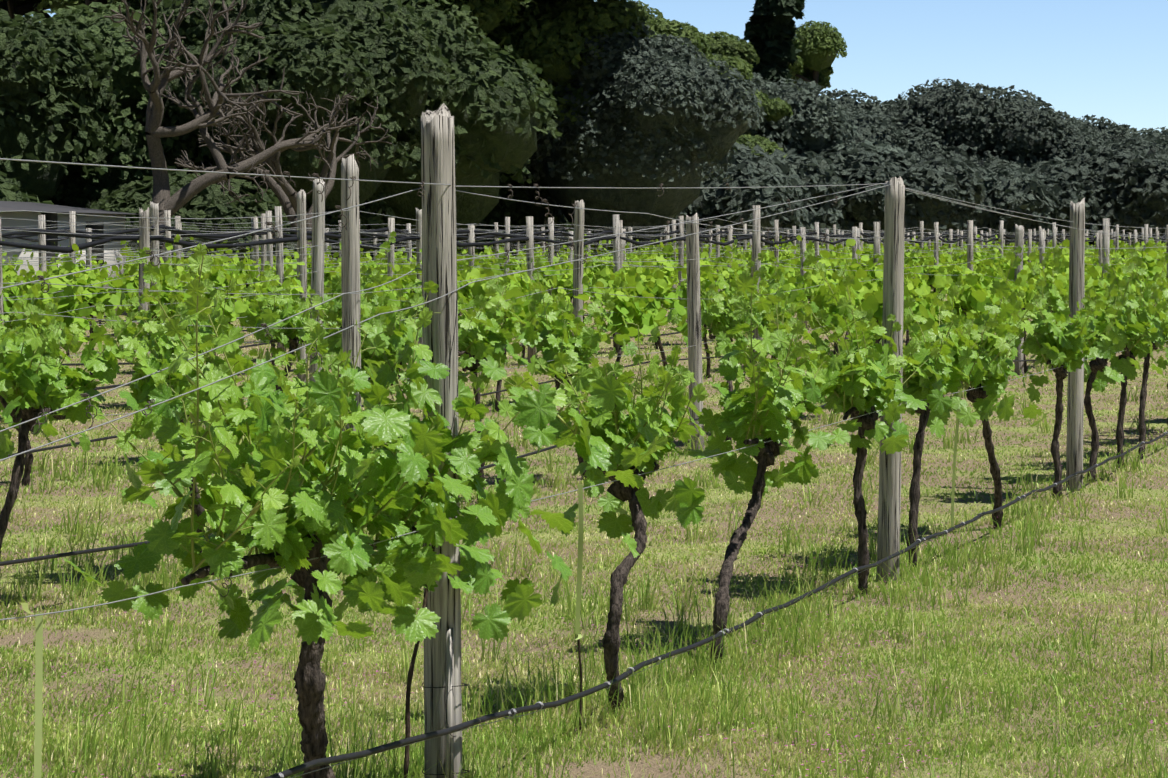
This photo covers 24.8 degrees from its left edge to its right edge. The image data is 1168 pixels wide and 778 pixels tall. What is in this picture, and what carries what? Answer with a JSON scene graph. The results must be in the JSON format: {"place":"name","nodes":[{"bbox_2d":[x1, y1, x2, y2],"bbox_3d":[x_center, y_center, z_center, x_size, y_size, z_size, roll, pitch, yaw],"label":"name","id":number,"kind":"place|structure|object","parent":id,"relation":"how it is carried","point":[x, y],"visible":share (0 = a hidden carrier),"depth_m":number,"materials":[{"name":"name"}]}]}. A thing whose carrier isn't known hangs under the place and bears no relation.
{"place":"outdoors","nodes":[
{"label":"outdoors","id":0,"kind":"place"},
{"bbox_2d":[41,212,103,270],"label":"shed door windows","id":1,"kind":"structure","parent":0,"point":[50,218],"depth_m":47.06,"materials":[{"name":"black glass"}]},
{"bbox_2d":[0,280,1167,777],"bbox_3d":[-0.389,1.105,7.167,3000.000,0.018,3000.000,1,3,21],"label":"ground","id":2,"kind":"structure","parent":0,"point":[634,768],"depth_m":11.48,"materials":[{"name":"green plant"}]},
{"bbox_2d":[0,212,125,318],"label":"shed walls","id":3,"kind":"structure","parent":2,"relation":"on","point":[32,218],"depth_m":47.62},
{"bbox_2d":[0,201,138,214],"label":"shed roof","id":4,"kind":"structure","parent":3,"relation":"on","point":[17,206],"depth_m":48.84,"materials":[{"name":"grey metal"}]},
{"bbox_2d":[104,0,391,265],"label":"bare tree","id":5,"kind":"object","parent":2,"relation":"on","point":[202,121],"visible":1,"depth_m":51.94,"materials":[{"name":"brown plant"}]},
{"bbox_2d":[0,0,592,287],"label":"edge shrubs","id":6,"kind":"object","parent":2,"relation":"on","point":[73,89],"visible":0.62,"depth_m":62.77,"materials":[{"name":"green plant"}]},
{"bbox_2d":[0,0,818,254],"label":"tree trunks","id":7,"kind":"object","parent":2,"relation":"on","point":[11,9],"depth_m":107.68,"materials":[{"name":"brown plant"}]},
{"bbox_2d":[0,0,866,158],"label":"pine crowns","id":8,"kind":"object","parent":7,"relation":"attached to","point":[543,35],"visible":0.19,"depth_m":74.07,"materials":[{"name":"green plant"}]},
{"bbox_2d":[743,0,806,89],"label":"cypress crowns","id":9,"kind":"object","parent":7,"relation":"attached to","point":[770,31],"visible":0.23,"depth_m":137.75,"materials":[{"name":"green plant"}]},
{"bbox_2d":[403,545,582,777],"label":"tubes","id":10,"kind":"object","parent":2,"relation":"on","point":[407,716],"visible":0.65,"depth_m":6.93},
{"bbox_2d":[0,103,1167,777],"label":"trellis posts","id":11,"kind":"object","parent":2,"relation":"on","point":[436,243],"visible":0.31,"depth_m":13.45,"materials":[{"name":"grey wood"}]},
{"bbox_2d":[0,158,1167,777],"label":"trellis wires","id":12,"kind":"object","parent":11,"relation":"attached to","point":[182,250],"visible":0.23,"depth_m":12.87,"materials":[{"name":"grey metal"}]},
{"bbox_2d":[30,170,837,596],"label":"dried tendrils","id":13,"kind":"object","parent":12,"relation":"on","point":[274,230],"visible":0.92,"depth_m":6.29,"materials":[{"name":"brown plant"}]},
{"bbox_2d":[422,291,469,774],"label":"tie wires","id":14,"kind":"object","parent":12,"relation":"attached to","point":[461,683],"visible":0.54,"depth_m":7.10,"materials":[{"name":"black metal"}]},
{"bbox_2d":[21,391,961,777],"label":"training tapes","id":15,"kind":"object","parent":12,"relation":"attached to","point":[39,683],"visible":0.98,"depth_m":5.30,"materials":[{"name":"plastic"}]},
{"bbox_2d":[0,225,1166,252],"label":"furled bird nets","id":16,"kind":"object","parent":12,"relation":"on","point":[112,236],"visible":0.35,"depth_m":35.70,"materials":[{"name":"black"}]},
{"bbox_2d":[0,234,1167,355],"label":"vine leaves","id":17,"kind":"object","parent":2,"relation":"on","point":[975,295],"visible":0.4,"depth_m":29.70,"materials":[{"name":"green plant"}]},
{"bbox_2d":[0,265,1167,777],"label":"vine trunks","id":18,"kind":"object","parent":2,"relation":"on","point":[310,681],"visible":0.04,"depth_m":10.55,"materials":[{"name":"brown wood"}]},
{"bbox_2d":[63,243,850,649],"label":"vine leaves","id":19,"kind":"object","parent":18,"relation":"attached to","point":[407,567],"visible":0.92,"depth_m":6.61,"materials":[{"name":"green plant"}]},
{"bbox_2d":[0,231,1167,460],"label":"vine leaves","id":20,"kind":"object","parent":18,"relation":"on","point":[932,381],"visible":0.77,"depth_m":13.58,"materials":[{"name":"green plant"}]},
{"bbox_2d":[0,239,1167,574],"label":"vine shoots","id":21,"kind":"object","parent":18,"relation":"attached to","point":[342,425],"visible":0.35,"depth_m":8.29,"materials":[{"name":"green plant"}]},
{"bbox_2d":[0,289,1167,777],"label":"drip lines","id":22,"kind":"object","parent":2,"relation":"on","point":[488,717],"visible":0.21,"depth_m":9.99,"materials":[{"name":"black plastic"}]},
{"bbox_2d":[276,432,1166,777],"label":"hose clips","id":23,"kind":"object","parent":22,"relation":"attached to","point":[758,612],"visible":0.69,"depth_m":8.96,"materials":[{"name":"black plastic"}]},
{"bbox_2d":[515,16,1167,250],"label":"trees","id":24,"kind":"object","parent":2,"relation":"on","point":[675,118],"visible":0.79,"depth_m":111.60,"materials":[{"name":"green plant"}]},
{"bbox_2d":[2,419,1167,777],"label":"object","id":25,"kind":"object","parent":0,"point":[580,621],"visible":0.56,"depth_m":8.81,"materials":[{"name":"green plant"}]},
{"bbox_2d":[32,0,1167,134],"label":"sky","id":26,"kind":"structure","parent":0,"point":[1108,59],"materials":[{"name":"blue"}]}
]}

